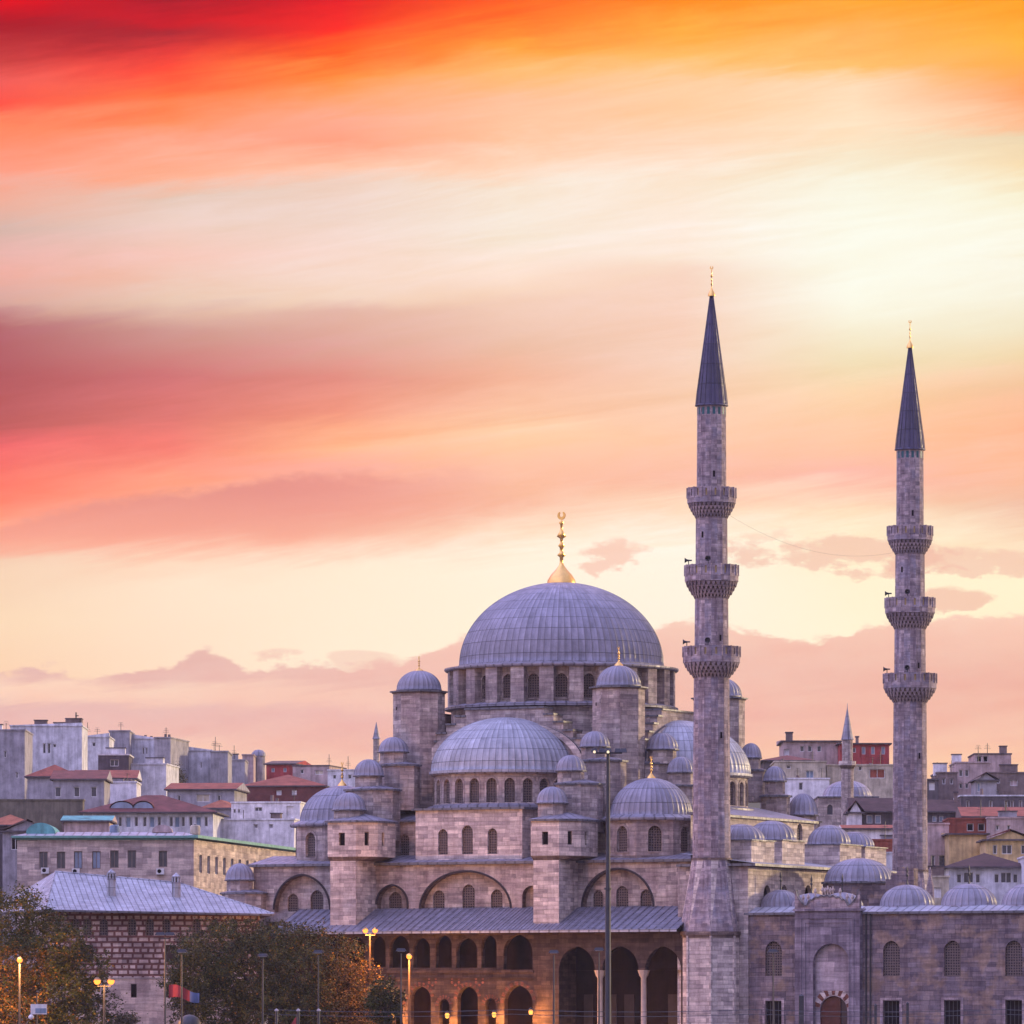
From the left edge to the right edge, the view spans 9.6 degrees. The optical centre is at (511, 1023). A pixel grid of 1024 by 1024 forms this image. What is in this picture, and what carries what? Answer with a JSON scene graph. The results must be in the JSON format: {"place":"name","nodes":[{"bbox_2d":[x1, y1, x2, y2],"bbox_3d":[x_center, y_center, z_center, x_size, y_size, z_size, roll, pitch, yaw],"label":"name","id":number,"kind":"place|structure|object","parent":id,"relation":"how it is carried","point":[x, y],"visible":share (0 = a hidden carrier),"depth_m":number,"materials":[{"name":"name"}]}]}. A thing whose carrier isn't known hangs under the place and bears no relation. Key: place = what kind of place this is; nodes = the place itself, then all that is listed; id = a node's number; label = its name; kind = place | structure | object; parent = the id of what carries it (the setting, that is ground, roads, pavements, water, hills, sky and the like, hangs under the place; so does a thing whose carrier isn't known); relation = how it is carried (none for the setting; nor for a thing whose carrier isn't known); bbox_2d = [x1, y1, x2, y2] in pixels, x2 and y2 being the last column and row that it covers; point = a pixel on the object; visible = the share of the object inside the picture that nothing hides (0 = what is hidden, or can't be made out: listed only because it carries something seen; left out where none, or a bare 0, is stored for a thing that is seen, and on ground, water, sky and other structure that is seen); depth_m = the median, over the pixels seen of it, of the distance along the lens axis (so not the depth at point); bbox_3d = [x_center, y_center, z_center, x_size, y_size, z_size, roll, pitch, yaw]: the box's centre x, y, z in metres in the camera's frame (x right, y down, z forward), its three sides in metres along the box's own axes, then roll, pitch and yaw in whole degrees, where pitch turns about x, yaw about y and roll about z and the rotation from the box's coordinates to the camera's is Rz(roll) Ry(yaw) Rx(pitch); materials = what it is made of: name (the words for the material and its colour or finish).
{"place":"outdoors","nodes":[
{"label":"outdoors","id":0,"kind":"place"},
{"bbox_2d":[0,869,274,1023],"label":"pavilion","id":1,"kind":"structure","parent":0,"point":[129,917],"depth_m":557.34,"materials":[{"name":"metal"}]},
{"bbox_2d":[1,803,759,1017],"bbox_3d":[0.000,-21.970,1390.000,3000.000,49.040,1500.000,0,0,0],"label":"hill","id":2,"kind":"structure","parent":0,"point":[754,805],"depth_m":962.27,"materials":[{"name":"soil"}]},
{"bbox_2d":[0,724,32,798],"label":"apartment block","id":3,"kind":"structure","parent":2,"relation":"on","point":[16,756],"depth_m":860.00,"materials":[{"name":"grey paint"}]},
{"bbox_2d":[0,819,33,1015],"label":"townhouse","id":4,"kind":"structure","parent":2,"relation":"on","point":[10,856],"depth_m":712.00,"materials":[{"name":"grey paint"}]},
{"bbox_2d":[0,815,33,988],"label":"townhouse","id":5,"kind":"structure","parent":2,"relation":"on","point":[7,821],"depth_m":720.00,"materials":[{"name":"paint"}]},
{"bbox_2d":[0,799,84,831],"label":"building","id":6,"kind":"structure","parent":2,"relation":"on","point":[51,812],"depth_m":790.00,"materials":[{"name":"paint"}]},
{"bbox_2d":[24,765,65,798],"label":"townhouse","id":7,"kind":"structure","parent":2,"relation":"on","point":[39,784],"depth_m":840.00,"materials":[{"name":"grey paint"}]},
{"bbox_2d":[9,712,87,772],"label":"apartment block","id":8,"kind":"structure","parent":2,"relation":"on","point":[64,745],"depth_m":900.00,"materials":[{"name":"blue paint"}]},
{"bbox_2d":[50,770,112,809],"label":"townhouse","id":9,"kind":"structure","parent":2,"relation":"on","point":[91,788],"depth_m":815.00,"materials":[{"name":"grey paint"}]},
{"bbox_2d":[60,816,116,831],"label":"townhouse","id":10,"kind":"structure","parent":2,"relation":"on","point":[86,823],"depth_m":705.00,"materials":[{"name":"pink paint"}]},
{"bbox_2d":[87,722,114,769],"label":"apartment block","id":11,"kind":"structure","parent":2,"relation":"on","point":[98,743],"depth_m":930.00,"materials":[{"name":"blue paint"}]},
{"bbox_2d":[97,747,133,769],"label":"townhouse","id":12,"kind":"structure","parent":2,"relation":"on","point":[115,758],"depth_m":880.00,"materials":[{"name":"paint"}]},
{"bbox_2d":[108,730,134,754],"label":"apartment block","id":13,"kind":"structure","parent":2,"relation":"on","point":[122,738],"depth_m":950.00,"materials":[{"name":"grey paint"}]},
{"bbox_2d":[110,778,141,803],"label":"apartment block","id":14,"kind":"structure","parent":2,"relation":"on","point":[121,789],"depth_m":850.00,"materials":[{"name":"white paint"}]},
{"bbox_2d":[110,770,141,781],"bbox_3d":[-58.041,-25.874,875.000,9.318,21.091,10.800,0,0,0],"label":"roof","id":15,"kind":"structure","parent":14,"relation":"attached to","point":[133,775],"depth_m":872.02,"materials":[{"name":"red tile"}]},
{"bbox_2d":[132,734,153,762],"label":"apartment block","id":16,"kind":"structure","parent":2,"relation":"on","point":[142,747],"depth_m":954.81,"materials":[{"name":"blue paint"}]},
{"bbox_2d":[77,795,228,837],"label":"townhouse","id":17,"kind":"structure","parent":2,"relation":"on","point":[146,813],"depth_m":759.73,"materials":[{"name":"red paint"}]},
{"bbox_2d":[11,823,295,1023],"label":"office building","id":18,"kind":"structure","parent":2,"relation":"on","point":[165,853],"depth_m":660.00,"materials":[{"name":"stone"}]},
{"bbox_2d":[39,852,47,868],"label":"window","id":19,"kind":"structure","parent":18,"relation":"in","point":[43,856],"depth_m":660.26,"materials":[{"name":"grey glass"}]},
{"bbox_2d":[57,852,64,868],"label":"window","id":20,"kind":"structure","parent":18,"relation":"in","point":[60,855],"depth_m":660.26,"materials":[{"name":"grey glass"}]},
{"bbox_2d":[74,851,81,868],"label":"window","id":21,"kind":"structure","parent":18,"relation":"in","point":[77,854],"depth_m":660.26,"materials":[{"name":"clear glass"}]},
{"bbox_2d":[92,851,100,868],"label":"window","id":22,"kind":"structure","parent":18,"relation":"in","point":[96,855],"depth_m":660.26,"materials":[{"name":"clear glass"}]},
{"bbox_2d":[110,850,118,867],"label":"window","id":23,"kind":"structure","parent":18,"relation":"in","point":[114,854],"depth_m":660.26,"materials":[{"name":"grey glass"}]},
{"bbox_2d":[128,850,135,867],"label":"window","id":24,"kind":"structure","parent":18,"relation":"in","point":[131,853],"depth_m":660.26,"materials":[{"name":"grey glass"}]},
{"bbox_2d":[159,851,166,866],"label":"window","id":25,"kind":"structure","parent":18,"relation":"in","point":[162,854],"depth_m":660.26,"materials":[{"name":"grey glass"}]},
{"bbox_2d":[131,757,179,795],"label":"apartment block","id":26,"kind":"structure","parent":2,"relation":"on","point":[158,775],"depth_m":884.73,"materials":[{"name":"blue paint"}]},
{"bbox_2d":[154,730,189,782],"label":"apartment block","id":27,"kind":"structure","parent":2,"relation":"on","point":[172,750],"depth_m":947.60,"materials":[{"name":"grey paint"}]},
{"bbox_2d":[189,747,214,782],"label":"apartment block","id":28,"kind":"structure","parent":2,"relation":"on","point":[199,765],"depth_m":959.62,"materials":[{"name":"blue paint"}]},
{"bbox_2d":[164,783,249,806],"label":"townhouse","id":29,"kind":"structure","parent":2,"relation":"on","point":[201,794],"depth_m":829.75,"materials":[{"name":"grey paint"}]},
{"bbox_2d":[196,794,209,801],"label":"window","id":30,"kind":"structure","parent":29,"relation":"in","point":[199,797],"depth_m":829.77,"materials":[{"name":"beige paint"}]},
{"bbox_2d":[203,800,230,818],"bbox_3d":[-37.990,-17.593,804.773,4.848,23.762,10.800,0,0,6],"label":"roof","id":31,"kind":"structure","parent":2,"relation":"on","point":[222,806],"depth_m":799.77,"materials":[{"name":"red tile"}]},
{"bbox_2d":[210,737,232,782],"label":"apartment block","id":32,"kind":"structure","parent":2,"relation":"on","point":[221,766],"depth_m":955.00,"materials":[{"name":"grey paint"}]},
{"bbox_2d":[232,753,248,783],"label":"apartment block","id":33,"kind":"structure","parent":2,"relation":"on","point":[239,770],"depth_m":985.00,"materials":[{"name":"grey paint"}]},
{"bbox_2d":[242,754,255,783],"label":"townhouse","id":34,"kind":"structure","parent":2,"relation":"on","point":[250,759],"depth_m":1010.00,"materials":[{"name":"pink paint"}]},
{"bbox_2d":[252,749,265,781],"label":"water tower","id":35,"kind":"structure","parent":2,"relation":"on","point":[260,755],"depth_m":1018.97,"materials":[{"name":"grey paint"}]},
{"bbox_2d":[221,810,299,847],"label":"apartment block","id":36,"kind":"structure","parent":2,"relation":"on","point":[275,829],"depth_m":769.50,"materials":[{"name":"white paint"}]},
{"bbox_2d":[230,795,305,818],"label":"townhouse","id":37,"kind":"structure","parent":2,"relation":"on","point":[265,809],"depth_m":789.58,"materials":[{"name":"white paint"}]},
{"bbox_2d":[263,761,310,779],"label":"townhouse","id":38,"kind":"structure","parent":2,"relation":"on","point":[274,769],"depth_m":999.66,"materials":[{"name":"red paint"}]},
{"bbox_2d":[245,775,329,802],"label":"townhouse","id":39,"kind":"structure","parent":2,"relation":"on","point":[284,788],"depth_m":849.76,"materials":[{"name":"red paint"}]},
{"bbox_2d":[292,765,346,785],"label":"townhouse","id":40,"kind":"structure","parent":2,"relation":"on","point":[317,773],"depth_m":989.38,"materials":[{"name":"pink paint"}]},
{"bbox_2d":[327,763,354,786],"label":"townhouse","id":41,"kind":"structure","parent":2,"relation":"on","point":[334,777],"depth_m":979.61,"materials":[{"name":"white paint"}]},
{"bbox_2d":[372,722,379,762],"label":"distant minaret","id":42,"kind":"object","parent":2,"relation":"on","point":[376,737],"visible":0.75,"depth_m":1079.57,"materials":[{"name":"stone"}]},
{"bbox_2d":[760,755,814,808],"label":"townhouse","id":43,"kind":"structure","parent":2,"relation":"on","point":[765,764],"depth_m":880.00,"materials":[{"name":"paint"}]},
{"bbox_2d":[770,751,826,777],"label":"apartment block","id":44,"kind":"structure","parent":2,"relation":"on","point":[809,769],"depth_m":860.00,"materials":[{"name":"beige paint"}]},
{"bbox_2d":[785,768,829,801],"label":"apartment block","id":45,"kind":"structure","parent":2,"relation":"on","point":[813,788],"depth_m":830.00,"materials":[{"name":"white paint"}]},
{"bbox_2d":[776,732,841,763],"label":"apartment block","id":46,"kind":"structure","parent":2,"relation":"on","point":[825,750],"depth_m":905.00,"materials":[{"name":"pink paint"}]},
{"bbox_2d":[814,781,878,826],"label":"mosque","id":47,"kind":"structure","parent":2,"relation":"on","point":[828,803],"depth_m":785.00,"materials":[{"name":"stone"}]},
{"bbox_2d":[839,703,855,824],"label":"slim minaret","id":48,"kind":"object","parent":2,"relation":"on","point":[847,764],"visible":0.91,"depth_m":769.43,"materials":[{"name":"stone"}]},
{"bbox_2d":[843,800,864,824],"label":"townhouse","id":49,"kind":"structure","parent":2,"relation":"on","point":[854,815],"depth_m":732.00,"materials":[{"name":"white paint"}]},
{"bbox_2d":[826,751,892,797],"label":"apartment block","id":50,"kind":"structure","parent":2,"relation":"on","point":[876,779],"depth_m":865.00,"materials":[{"name":"beige paint"}]},
{"bbox_2d":[870,769,884,777],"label":"window","id":51,"kind":"structure","parent":50,"relation":"in","point":[874,773],"depth_m":865.15,"materials":[{"name":"paint"}]},
{"bbox_2d":[835,736,891,763],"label":"apartment block","id":52,"kind":"structure","parent":2,"relation":"on","point":[862,752],"depth_m":900.00,"materials":[{"name":"red paint"}]},
{"bbox_2d":[839,825,892,838],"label":"shop row","id":53,"kind":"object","parent":2,"relation":"on","point":[873,831],"visible":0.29,"depth_m":715.00,"materials":[{"name":"white paint"}]},
{"bbox_2d":[845,798,892,824],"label":"townhouse","id":54,"kind":"structure","parent":2,"relation":"on","point":[878,811],"depth_m":735.20,"materials":[{"name":"paint"}]},
{"bbox_2d":[872,828,892,851],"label":"shop row","id":55,"kind":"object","parent":2,"relation":"on","point":[885,841],"visible":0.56,"depth_m":700.00,"materials":[{"name":"paint"}]},
{"bbox_2d":[927,779,939,799],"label":"apartment block","id":56,"kind":"structure","parent":2,"relation":"on","point":[932,789],"depth_m":860.00,"materials":[{"name":"paint"}]},
{"bbox_2d":[927,823,949,865],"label":"townhouse","id":57,"kind":"structure","parent":2,"relation":"on","point":[936,845],"depth_m":722.00,"materials":[{"name":"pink paint"}]},
{"bbox_2d":[928,855,949,904],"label":"townhouse","id":58,"kind":"structure","parent":2,"relation":"on","point":[940,880],"depth_m":672.00,"materials":[{"name":"beige paint"}]},
{"bbox_2d":[927,791,960,822],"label":"townhouse","id":59,"kind":"structure","parent":2,"relation":"on","point":[938,811],"depth_m":790.25,"materials":[{"name":"paint"}]},
{"bbox_2d":[930,760,957,799],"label":"apartment block","id":60,"kind":"structure","parent":2,"relation":"on","point":[947,784],"depth_m":870.00,"materials":[{"name":"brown paint"}]},
{"bbox_2d":[942,799,985,832],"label":"townhouse","id":61,"kind":"structure","parent":2,"relation":"on","point":[967,825],"depth_m":745.00,"materials":[{"name":"paint"}]},
{"bbox_2d":[941,833,989,865],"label":"townhouse","id":62,"kind":"structure","parent":2,"relation":"on","point":[960,846],"depth_m":715.00,"materials":[{"name":"yellow paint"}]},
{"bbox_2d":[949,750,990,795],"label":"apartment block","id":63,"kind":"structure","parent":2,"relation":"on","point":[968,772],"depth_m":880.00,"materials":[{"name":"pink paint"}]},
{"bbox_2d":[944,853,1020,904],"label":"townhouse","id":64,"kind":"structure","parent":2,"relation":"on","point":[998,877],"depth_m":680.00,"materials":[{"name":"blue paint"}]},
{"bbox_2d":[1001,872,1011,882],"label":"window","id":65,"kind":"structure","parent":64,"relation":"in","point":[1006,877],"depth_m":680.22,"materials":[{"name":"white glass"}]},
{"bbox_2d":[968,772,999,794],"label":"townhouse","id":66,"kind":"structure","parent":2,"relation":"on","point":[986,782],"depth_m":855.00,"materials":[{"name":"grey paint"}]},
{"bbox_2d":[953,789,1023,806],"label":"apartment block","id":67,"kind":"structure","parent":2,"relation":"on","point":[992,800],"depth_m":820.00,"materials":[{"name":"paint"}]},
{"bbox_2d":[955,807,1023,817],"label":"townhouse","id":68,"kind":"structure","parent":2,"relation":"on","point":[967,812],"depth_m":783.07,"materials":[{"name":"brown paint"}]},
{"bbox_2d":[968,743,1011,771],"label":"apartment block","id":69,"kind":"structure","parent":2,"relation":"on","point":[1002,756],"depth_m":900.00,"materials":[{"name":"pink paint"}]},
{"bbox_2d":[976,829,1023,861],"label":"townhouse","id":70,"kind":"structure","parent":2,"relation":"on","point":[1009,844],"depth_m":705.00,"materials":[{"name":"yellow paint"}]},
{"bbox_2d":[981,764,1023,794],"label":"apartment block","id":71,"kind":"structure","parent":2,"relation":"on","point":[1011,778],"depth_m":862.00,"materials":[{"name":"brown paint"}]},
{"bbox_2d":[985,802,1023,838],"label":"townhouse","id":72,"kind":"structure","parent":2,"relation":"on","point":[1005,820],"depth_m":742.00,"materials":[{"name":"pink paint"}]},
{"bbox_2d":[0,0,1023,779],"label":"sky","id":73,"kind":"structure","parent":0,"point":[320,321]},
{"bbox_2d":[271,1014,1017,1016],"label":"tram wire","id":74,"kind":"object","parent":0,"point":[650,1016],"visible":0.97,"depth_m":499.98,"materials":[{"name":"metal"}]},
{"bbox_2d":[268,1009,1023,1011],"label":"tram wire","id":75,"kind":"object","parent":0,"point":[665,1011],"visible":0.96,"depth_m":499.99,"materials":[{"name":"metal"}]},
{"bbox_2d":[744,858,1023,1023],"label":"courtyard wing","id":76,"kind":"structure","parent":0,"point":[860,936],"depth_m":543.12,"materials":[{"name":"grey stone"}]},
{"label":"ground","id":77,"kind":"structure","parent":0,"visible":0},
{"bbox_2d":[17,956,21,1023],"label":"street lamp","id":78,"kind":"object","parent":77,"relation":"on","point":[19,959],"visible":1,"depth_m":516.93,"materials":[{"name":"yellow"}]},
{"bbox_2d":[28,994,46,1023],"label":"sign post","id":79,"kind":"object","parent":77,"relation":"on","point":[36,1008],"visible":1,"depth_m":507.90,"materials":[{"name":"white paint"}]},
{"bbox_2d":[0,880,126,1023],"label":"tree","id":80,"kind":"object","parent":77,"relation":"on","point":[29,944],"visible":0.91,"depth_m":525.65,"materials":[{"name":"green plant"}]},
{"bbox_2d":[94,977,113,1023],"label":"street lamp","id":81,"kind":"object","parent":77,"relation":"on","point":[97,981],"visible":1,"depth_m":515.91,"materials":[{"name":"yellow"}]},
{"bbox_2d":[110,1008,147,1023],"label":"shrub","id":82,"kind":"object","parent":77,"relation":"on","point":[126,1018],"visible":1,"depth_m":531.52,"materials":[{"name":"green plant"}]},
{"bbox_2d":[155,932,174,1023],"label":"street lamp","id":83,"kind":"object","parent":77,"relation":"on","point":[166,934],"visible":1,"depth_m":504.95,"materials":[{"name":"grey metal"}]},
{"bbox_2d":[169,985,198,1002],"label":"banner","id":84,"kind":"object","parent":83,"relation":"attached to","point":[188,995],"visible":0.97,"depth_m":520.10,"materials":[{"name":"red fabric"}]},
{"bbox_2d":[176,949,186,1023],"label":"street lamp","id":85,"kind":"object","parent":77,"relation":"on","point":[181,951],"visible":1,"depth_m":504.94,"materials":[{"name":"grey metal"}]},
{"bbox_2d":[178,1014,200,1023],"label":"kiosk","id":86,"kind":"object","parent":77,"relation":"on","point":[190,1019],"visible":0.98,"depth_m":509.33,"materials":[{"name":"metal"}]},
{"bbox_2d":[162,935,217,1023],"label":"tree","id":87,"kind":"object","parent":77,"relation":"on","point":[174,979],"visible":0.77,"depth_m":535.62,"materials":[{"name":"green plant"}]},
{"bbox_2d":[258,953,267,1023],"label":"street lamp","id":88,"kind":"object","parent":77,"relation":"on","point":[262,955],"visible":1,"depth_m":504.95,"materials":[{"name":"grey metal"}]},
{"bbox_2d":[154,914,385,1023],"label":"tree","id":89,"kind":"object","parent":77,"relation":"on","point":[281,997],"visible":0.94,"depth_m":540.29,"materials":[{"name":"green plant"}]},
{"bbox_2d":[363,927,377,1019],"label":"street lamp","id":90,"kind":"object","parent":77,"relation":"on","point":[374,929],"visible":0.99,"depth_m":552.93,"materials":[{"name":"yellow metal"}]},
{"bbox_2d":[356,974,408,1023],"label":"tree","id":91,"kind":"object","parent":77,"relation":"on","point":[377,999],"visible":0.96,"depth_m":535.59,"materials":[{"name":"green plant"}]},
{"bbox_2d":[396,948,405,1023],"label":"street lamp","id":92,"kind":"object","parent":77,"relation":"on","point":[400,950],"visible":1,"depth_m":504.96,"materials":[{"name":"grey metal"}]},
{"bbox_2d":[406,953,411,1023],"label":"street lamp","id":93,"kind":"object","parent":77,"relation":"on","point":[408,955],"visible":1,"depth_m":540.92,"materials":[{"name":"yellow metal"}]},
{"bbox_2d":[549,950,558,1023],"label":"street lamp","id":94,"kind":"object","parent":77,"relation":"on","point":[553,951],"visible":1,"depth_m":504.95,"materials":[{"name":"grey metal"}]},
{"bbox_2d":[220,512,896,1023],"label":"mosque","id":95,"kind":"structure","parent":77,"relation":"on","point":[458,852],"depth_m":565.25,"materials":[{"name":"grey stone"}]},
{"bbox_2d":[594,947,603,1023],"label":"street lamp","id":96,"kind":"object","parent":77,"relation":"on","point":[598,949],"visible":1,"depth_m":504.95,"materials":[{"name":"grey metal"}]},
{"bbox_2d":[591,748,626,1023],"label":"floodlight mast","id":97,"kind":"object","parent":77,"relation":"on","point":[607,889],"visible":1,"depth_m":469.85,"materials":[{"name":"metal"}]},
{"bbox_2d":[677,266,740,1023],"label":"minaret","id":98,"kind":"object","parent":77,"relation":"on","point":[710,934],"visible":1,"depth_m":548.51,"materials":[{"name":"stone"}]},
{"bbox_2d":[768,949,777,1023],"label":"street lamp","id":99,"kind":"object","parent":77,"relation":"on","point":[773,951],"visible":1,"depth_m":504.96,"materials":[{"name":"grey metal"}]},
{"bbox_2d":[799,994,803,1023],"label":"dark post","id":100,"kind":"object","parent":77,"relation":"on","point":[801,1007],"visible":1,"depth_m":519.79,"materials":[{"name":"metal"}]},
{"bbox_2d":[883,320,936,889],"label":"minaret","id":101,"kind":"object","parent":77,"relation":"on","point":[909,685],"visible":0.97,"depth_m":590.96,"materials":[{"name":"stone"}]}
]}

